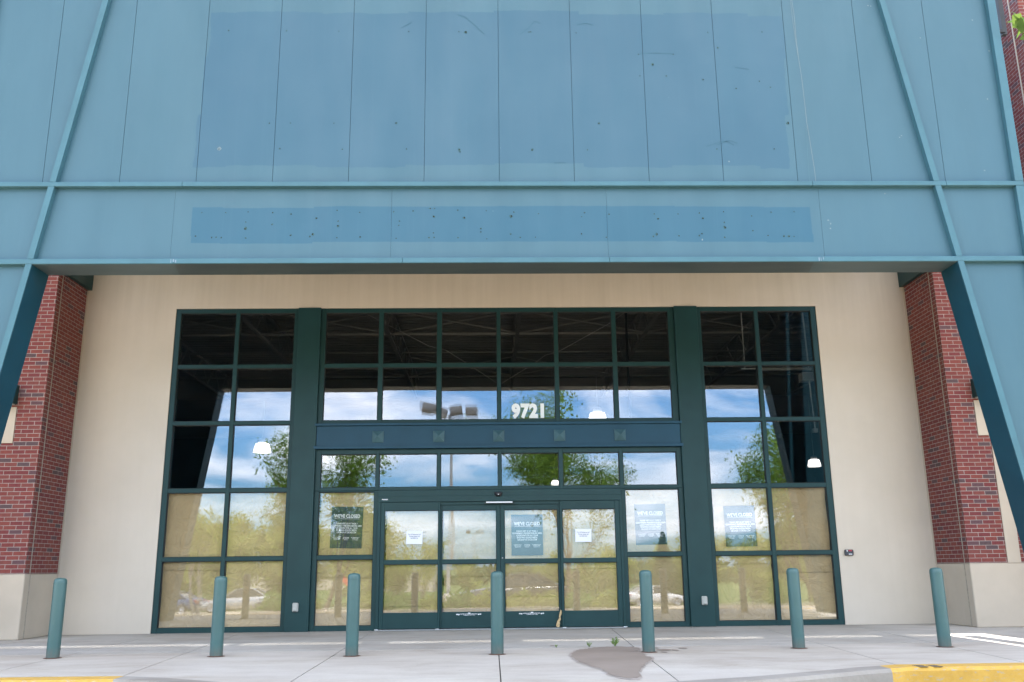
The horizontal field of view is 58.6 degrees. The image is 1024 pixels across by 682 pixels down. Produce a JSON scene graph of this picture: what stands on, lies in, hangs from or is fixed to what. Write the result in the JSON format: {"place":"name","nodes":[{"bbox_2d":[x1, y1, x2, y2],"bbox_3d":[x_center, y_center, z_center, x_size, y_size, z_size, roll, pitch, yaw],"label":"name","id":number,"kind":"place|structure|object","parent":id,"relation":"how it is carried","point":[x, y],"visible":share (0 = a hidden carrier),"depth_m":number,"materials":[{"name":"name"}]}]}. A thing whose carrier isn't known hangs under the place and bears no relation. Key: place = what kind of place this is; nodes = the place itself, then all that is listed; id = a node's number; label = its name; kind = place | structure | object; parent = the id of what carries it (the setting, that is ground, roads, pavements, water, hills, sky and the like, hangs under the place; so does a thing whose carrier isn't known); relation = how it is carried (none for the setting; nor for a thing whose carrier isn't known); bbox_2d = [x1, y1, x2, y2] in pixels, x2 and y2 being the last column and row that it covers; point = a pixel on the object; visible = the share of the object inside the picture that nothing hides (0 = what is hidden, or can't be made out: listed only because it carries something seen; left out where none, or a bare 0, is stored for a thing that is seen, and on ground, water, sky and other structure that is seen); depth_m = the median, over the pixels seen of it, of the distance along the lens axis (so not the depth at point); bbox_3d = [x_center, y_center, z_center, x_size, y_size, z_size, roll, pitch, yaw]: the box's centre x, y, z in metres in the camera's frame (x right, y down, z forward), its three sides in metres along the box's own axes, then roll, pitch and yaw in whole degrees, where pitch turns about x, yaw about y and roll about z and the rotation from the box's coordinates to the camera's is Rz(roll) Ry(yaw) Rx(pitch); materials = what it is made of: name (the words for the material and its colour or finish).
{"place":"outdoors","nodes":[
{"label":"outdoors","id":0,"kind":"place"},
{"bbox_2d":[0,624,1023,681],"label":"sidewalk","id":1,"kind":"structure","parent":0,"point":[716,652],"depth_m":11.05,"materials":[{"name":"concrete"}]},
{"bbox_2d":[43,578,66,658],"bbox_3d":[-5.613,3.411,11.259,0.215,0.952,0.215,0,-14,-1],"label":"bollard","id":2,"kind":"object","parent":1,"relation":"on","point":[56,619],"visible":1,"depth_m":11.20,"materials":[{"name":"teal plastic"}]},
{"bbox_2d":[207,576,227,656],"bbox_3d":[-3.611,3.384,11.241,0.215,0.951,0.215,11,-18,-40],"label":"bollard","id":3,"kind":"object","parent":1,"relation":"on","point":[218,617],"visible":1,"depth_m":11.18,"materials":[{"name":"teal metal"}]},
{"bbox_2d":[344,573,360,656],"bbox_3d":[-1.932,3.320,11.098,0.215,0.969,0.215,-3,-14,8],"label":"bollard","id":4,"kind":"object","parent":1,"relation":"on","point":[352,617],"visible":1,"depth_m":11.04,"materials":[{"name":"teal plastic"}]},
{"bbox_2d":[489,571,504,654],"bbox_3d":[-0.181,3.302,11.109,0.215,0.971,0.215,8,-16,-31],"label":"bollard","id":5,"kind":"object","parent":1,"relation":"on","point":[497,634],"visible":1,"depth_m":11.04,"materials":[{"name":"teal metal"}]},
{"bbox_2d":[0,0,1023,551],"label":"entrance canopy","id":6,"kind":"object","parent":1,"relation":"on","point":[446,136],"visible":1,"depth_m":12.89,"materials":[{"name":"blue metal"}]},
{"bbox_2d":[0,0,1023,639],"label":"store building","id":7,"kind":"structure","parent":1,"relation":"on","point":[140,398],"depth_m":16.49,"materials":[{"name":"beige paint"}]},
{"bbox_2d":[12,385,19,404],"bbox_3d":[-8.510,0.867,15.040,0.600,0.338,0.298,0,-14,-1],"label":"wall light","id":8,"kind":"object","parent":7,"relation":"attached to","point":[15,400],"visible":0.32,"depth_m":15.13,"materials":[{"name":"black paint"}]},
{"bbox_2d":[159,562,219,627],"bbox_3d":[-5.535,4.351,15.686,1.040,1.097,0.032,0,-14,-1],"label":"paper sheet","id":9,"kind":"object","parent":7,"relation":"attached to","point":[187,593],"visible":0.84,"depth_m":15.69,"materials":[{"name":"beige paper"}]},
{"bbox_2d":[164,493,224,556],"bbox_3d":[-5.540,3.215,15.970,1.053,1.104,0.022,0,-14,-1],"label":"paper sheet","id":10,"kind":"object","parent":7,"relation":"attached to","point":[194,528],"visible":1,"depth_m":15.97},
{"bbox_2d":[151,309,298,633],"bbox_3d":[-5.021,2.190,16.209,2.242,5.701,0.130,0,-14,-1],"label":"window","id":11,"kind":"structure","parent":7,"relation":"in","point":[223,559],"depth_m":16.15,"materials":[{"name":"green paint"}]},
{"bbox_2d":[225,561,282,626],"bbox_3d":[-4.444,4.346,15.710,1.007,1.101,0.028,0,-14,-1],"label":"paper sheet","id":12,"kind":"object","parent":7,"relation":"attached to","point":[254,591],"visible":0.95,"depth_m":15.70,"materials":[{"name":"beige paper"}]},
{"bbox_2d":[227,493,285,555],"bbox_3d":[-4.458,3.208,15.996,1.051,1.119,0.033,0,-14,-1],"label":"paper sheet","id":13,"kind":"object","parent":7,"relation":"attached to","point":[256,524],"visible":1,"depth_m":16.00,"materials":[{"name":"beige paper"}]},
{"bbox_2d":[253,401,270,453],"bbox_3d":[-7.991,2.458,29.408,0.576,2.272,0.576,0,-14,-1],"label":"pendant lamp","id":14,"kind":"object","parent":7,"relation":"hanging from","point":[262,445],"visible":0.99,"depth_m":29.04,"materials":[{"name":"grey plastic"}]},
{"bbox_2d":[292,603,297,611],"bbox_3d":[-3.680,4.524,15.501,0.100,0.150,0.051,0,-14,-1],"label":"outlet box","id":15,"kind":"object","parent":7,"relation":"attached to","point":[294,607],"visible":1,"depth_m":15.48,"materials":[{"name":"grey plastic"}]},
{"bbox_2d":[315,560,371,625],"bbox_3d":[-2.906,4.345,15.746,1.005,1.118,0.028,0,-14,-1],"label":"paper sheet","id":16,"kind":"object","parent":7,"relation":"attached to","point":[331,592],"visible":0.84,"depth_m":15.76,"materials":[{"name":"beige paper"}]},
{"bbox_2d":[309,491,377,631],"bbox_3d":[-2.904,3.800,15.856,1.118,2.359,0.130,0,-14,-1],"label":"window","id":17,"kind":"structure","parent":7,"relation":"in","point":[315,557],"depth_m":15.80,"materials":[{"name":"green paint"}]},
{"bbox_2d":[319,493,373,554],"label":"paper sheet","id":18,"kind":"object","parent":7,"relation":"attached to","point":[331,500],"visible":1,"depth_m":16.05,"materials":[{"name":"beige paper"}]},
{"bbox_2d":[330,507,363,548],"bbox_3d":[-2.897,3.267,15.998,0.553,0.714,0.004,1,-14,-1],"label":"poster","id":19,"kind":"object","parent":7,"relation":"attached to","point":[346,526],"visible":1,"depth_m":16.00,"materials":[{"name":"paper"}]},
{"bbox_2d":[383,565,437,612],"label":"paper sheet","id":20,"kind":"object","parent":7,"relation":"attached to","point":[410,588],"visible":1,"depth_m":15.74,"materials":[{"name":"beige paper"}]},
{"bbox_2d":[386,511,437,559],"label":"paper sheet","id":21,"kind":"object","parent":7,"relation":"attached to","point":[399,523],"visible":1,"depth_m":15.98,"materials":[{"name":"beige paper"}]},
{"bbox_2d":[403,531,425,543],"bbox_3d":[-1.698,3.419,15.889,0.400,0.225,0.004,0,-14,-1],"label":"notice","id":22,"kind":"object","parent":7,"relation":"attached to","point":[414,537],"visible":1,"depth_m":15.89,"materials":[{"name":"grey paper"}]},
{"bbox_2d":[367,314,496,382],"bbox_3d":[-1.974,0.079,20.861,3.310,1.874,0.016,0,-14,-1],"label":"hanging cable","id":23,"kind":"object","parent":7,"relation":"hanging from","point":[435,347],"visible":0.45,"depth_m":20.84,"materials":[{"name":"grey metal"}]},
{"bbox_2d":[443,511,495,558],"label":"paper sheet","id":24,"kind":"object","parent":7,"relation":"attached to","point":[469,534],"visible":1,"depth_m":16.03,"materials":[{"name":"white paper"}]},
{"bbox_2d":[443,564,495,611],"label":"paper sheet","id":25,"kind":"object","parent":7,"relation":"attached to","point":[467,587],"visible":0.95,"depth_m":15.82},
{"bbox_2d":[317,307,678,422],"bbox_3d":[-0.245,0.441,16.755,6.515,2.149,0.130,0,-14,-1],"label":"window","id":26,"kind":"structure","parent":7,"relation":"in","point":[556,364],"depth_m":16.72,"materials":[{"name":"green paint"}]},
{"bbox_2d":[315,447,682,490],"bbox_3d":[-0.224,2.286,16.295,6.515,0.726,0.130,0,-14,-1],"label":"window","id":27,"kind":"structure","parent":7,"relation":"in","point":[620,450],"depth_m":16.25,"materials":[{"name":"green paint"}]},
{"bbox_2d":[374,488,626,630],"bbox_3d":[-0.197,3.773,15.868,4.291,2.357,0.240,0,-14,-1],"label":"sliding door","id":28,"kind":"structure","parent":7,"relation":"in","point":[498,500],"depth_m":15.87,"materials":[{"name":"green paint"}]},
{"bbox_2d":[511,514,542,555],"bbox_3d":[0.266,3.403,16.024,0.553,0.701,0.004,0,-14,-1],"label":"poster","id":29,"kind":"object","parent":7,"relation":"attached to","point":[526,534],"visible":1,"depth_m":16.02,"materials":[{"name":"paper"}]},
{"bbox_2d":[505,510,557,558],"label":"paper sheet","id":30,"kind":"object","parent":7,"relation":"attached to","point":[550,550],"visible":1,"depth_m":16.07,"materials":[{"name":"beige paper"}]},
{"bbox_2d":[505,563,558,610],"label":"paper sheet","id":31,"kind":"object","parent":7,"relation":"attached to","point":[532,587],"visible":1,"depth_m":15.83,"materials":[{"name":"beige paper"}]},
{"bbox_2d":[551,454,558,484],"bbox_3d":[1.881,5.140,40.306,0.377,2.427,0.377,0,-14,-1],"label":"pendant lamp","id":32,"kind":"object","parent":7,"relation":"hanging from","point":[554,481],"visible":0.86,"depth_m":39.93,"materials":[{"name":"grey plastic"}]},
{"bbox_2d":[556,610,561,626],"bbox_3d":[0.802,4.740,15.601,0.100,0.290,0.017,0,-14,-1],"label":"paper scrap","id":33,"kind":"object","parent":7,"relation":"attached to","point":[558,622],"visible":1,"depth_m":15.60,"materials":[{"name":"beige paper"}]},
{"bbox_2d":[572,529,594,541],"bbox_3d":[1.247,3.398,15.962,0.400,0.223,0.004,0,-14,-1],"label":"notice","id":34,"kind":"object","parent":7,"relation":"attached to","point":[582,535],"visible":1,"depth_m":15.96,"materials":[{"name":"grey paper"}]},
{"bbox_2d":[563,509,615,557],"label":"paper sheet","id":35,"kind":"object","parent":7,"relation":"attached to","point":[600,522],"visible":1,"depth_m":16.04,"materials":[{"name":"beige paper"}]},
{"bbox_2d":[564,563,617,610],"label":"paper sheet","id":36,"kind":"object","parent":7,"relation":"attached to","point":[590,586],"visible":1,"depth_m":15.83,"materials":[{"name":"beige paper"}]},
{"bbox_2d":[589,380,605,417],"bbox_3d":[2.674,1.810,28.784,0.628,1.554,0.628,0,-14,-1],"label":"pendant lamp","id":37,"kind":"object","parent":7,"relation":"hanging from","point":[597,412],"visible":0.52,"depth_m":28.50,"materials":[{"name":"grey plastic"}]},
{"bbox_2d":[624,313,631,417],"bbox_3d":[2.462,0.226,19.484,0.055,2.930,0.055,5,-15,-23],"label":"drop pipe","id":38,"kind":"object","parent":7,"relation":"hanging from","point":[628,369],"visible":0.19,"depth_m":19.38,"materials":[{"name":"black plastic"}]},
{"bbox_2d":[634,504,666,544],"bbox_3d":[2.448,3.237,16.129,0.553,0.705,0.004,-1,-14,-2],"label":"poster","id":39,"kind":"object","parent":7,"relation":"attached to","point":[650,524],"visible":1,"depth_m":16.13,"materials":[{"name":"paper"}]},
{"bbox_2d":[625,490,680,551],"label":"paper sheet","id":40,"kind":"object","parent":7,"relation":"attached to","point":[668,499],"visible":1,"depth_m":16.17,"materials":[{"name":"white paper"}]},
{"bbox_2d":[621,488,690,626],"bbox_3d":[2.498,3.771,15.987,1.104,2.359,0.130,0,-14,-1],"label":"window","id":41,"kind":"structure","parent":7,"relation":"in","point":[683,553],"depth_m":15.93,"materials":[{"name":"green paint"}]},
{"bbox_2d":[628,557,684,621],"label":"paper sheet","id":42,"kind":"object","parent":7,"relation":"attached to","point":[667,590],"visible":0.81,"depth_m":15.88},
{"bbox_2d":[701,596,707,604],"bbox_3d":[3.308,4.457,15.679,0.100,0.150,0.051,0,-14,-1],"label":"outlet box","id":43,"kind":"object","parent":7,"relation":"attached to","point":[704,600],"visible":1,"depth_m":15.66,"materials":[{"name":"grey plastic"}]},
{"bbox_2d":[723,505,756,546],"bbox_3d":[4.040,3.272,16.156,0.553,0.706,0.004,-1,-14,-2],"label":"poster","id":44,"kind":"object","parent":7,"relation":"attached to","point":[740,525],"visible":1,"depth_m":16.15,"materials":[{"name":"paper"}]},
{"bbox_2d":[712,488,770,550],"bbox_3d":[4.065,3.172,16.200,1.017,1.114,0.031,0,-14,-1],"label":"paper sheet","id":45,"kind":"object","parent":7,"relation":"attached to","point":[755,497],"visible":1,"depth_m":16.24,"materials":[{"name":"beige paper"}]},
{"bbox_2d":[716,556,774,619],"bbox_3d":[4.064,4.294,15.920,0.996,1.088,0.030,0,-14,-1],"label":"paper sheet","id":46,"kind":"object","parent":7,"relation":"attached to","point":[745,588],"visible":1,"depth_m":15.92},
{"bbox_2d":[697,306,844,625],"bbox_3d":[4.585,2.138,16.443,2.242,5.701,0.130,0,-14,-1],"label":"window","id":47,"kind":"structure","parent":7,"relation":"in","point":[820,418],"depth_m":16.36,"materials":[{"name":"green paint"}]},
{"bbox_2d":[740,312,817,432],"bbox_3d":[5.303,0.169,18.435,1.430,3.390,0.230,0,-14,-1],"label":"pipe","id":48,"kind":"object","parent":7,"relation":"attached to","point":[806,377],"visible":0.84,"depth_m":18.31,"materials":[{"name":"grey metal"}]},
{"bbox_2d":[771,488,829,549],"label":"paper sheet","id":49,"kind":"object","parent":7,"relation":"attached to","point":[800,519],"visible":1,"depth_m":16.23,"materials":[{"name":"beige paper"}]},
{"bbox_2d":[777,555,836,619],"bbox_3d":[5.134,4.298,15.942,1.034,1.109,0.028,0,-14,-1],"label":"paper sheet","id":50,"kind":"object","parent":7,"relation":"attached to","point":[817,587],"visible":0.8,"depth_m":15.96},
{"bbox_2d":[807,401,821,466],"bbox_3d":[11.065,3.412,33.732,0.503,2.456,0.503,0,-14,-1],"label":"pendant lamp","id":51,"kind":"object","parent":7,"relation":"hanging from","point":[813,461],"visible":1,"depth_m":33.38,"materials":[{"name":"grey plastic"}]},
{"bbox_2d":[844,550,853,555],"bbox_3d":[5.895,3.701,15.971,0.156,0.102,0.050,0,-14,-1],"label":"alarm box","id":52,"kind":"object","parent":7,"relation":"attached to","point":[848,552],"visible":1,"depth_m":15.95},
{"bbox_2d":[970,379,977,397],"bbox_3d":[8.145,0.777,15.446,0.600,0.338,0.298,0,-14,-1],"label":"wall light","id":53,"kind":"object","parent":7,"relation":"attached to","point":[974,394],"visible":0.13,"depth_m":15.52,"materials":[{"name":"black paint"}]},
{"bbox_2d":[498,631,673,681],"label":"joint","id":54,"kind":"object","parent":1,"relation":"in","point":[500,669],"visible":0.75,"depth_m":9.47,"materials":[{"name":"grey concrete"}]},
{"bbox_2d":[611,637,619,645],"bbox_3d":[1.346,3.928,11.938,0.136,0.125,0.116,8,-16,-31],"label":"weed","id":55,"kind":"object","parent":1,"relation":"on","point":[615,642],"visible":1,"depth_m":11.92,"materials":[{"name":"green plant"}]},
{"bbox_2d":[550,645,686,679],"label":"puddle","id":56,"kind":"object","parent":1,"relation":"on","point":[623,662],"visible":0.96,"depth_m":10.16,"materials":[{"name":"liquid"}]},
{"bbox_2d":[639,570,655,652],"bbox_3d":[1.651,3.297,11.165,0.215,0.966,0.215,-5,-15,18],"label":"bollard","id":57,"kind":"object","parent":1,"relation":"on","point":[647,613],"visible":1,"depth_m":11.10,"materials":[{"name":"teal metal"}]},
{"bbox_2d":[786,568,806,648],"bbox_3d":[3.559,3.346,11.459,0.215,0.971,0.215,5,-15,-21],"label":"bollard","id":58,"kind":"object","parent":1,"relation":"on","point":[795,609],"visible":1,"depth_m":11.40,"materials":[{"name":"teal plastic"}]},
{"bbox_2d":[929,567,952,647],"bbox_3d":[5.348,3.320,11.403,0.215,0.955,0.215,-8,-16,27],"label":"bollard","id":59,"kind":"object","parent":1,"relation":"on","point":[940,608],"visible":1,"depth_m":11.35,"materials":[{"name":"teal plastic"}]},
{"bbox_3d":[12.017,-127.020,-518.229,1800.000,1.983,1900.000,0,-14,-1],"label":"ground","id":60,"kind":"structure","parent":0,"visible":0},
{"bbox_2d":[0,663,1023,681],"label":"kerb","id":61,"kind":"structure","parent":60,"relation":"on","point":[986,672],"depth_m":9.00,"materials":[{"name":"yellow concrete"}]},
{"bbox_2d":[913,665,942,666],"bbox_3d":[4.180,3.267,9.181,0.244,0.004,0.176,0,-14,-1],"label":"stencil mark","id":62,"kind":"object","parent":61,"relation":"on","point":[927,666],"visible":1,"depth_m":9.15,"materials":[{"name":"yellow paint"}]},
{"bbox_2d":[1008,12,1023,39],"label":"shade tree","id":63,"kind":"object","parent":60,"relation":"on","point":[1017,21],"visible":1,"depth_m":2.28,"materials":[{"name":"green plant"}]}
]}

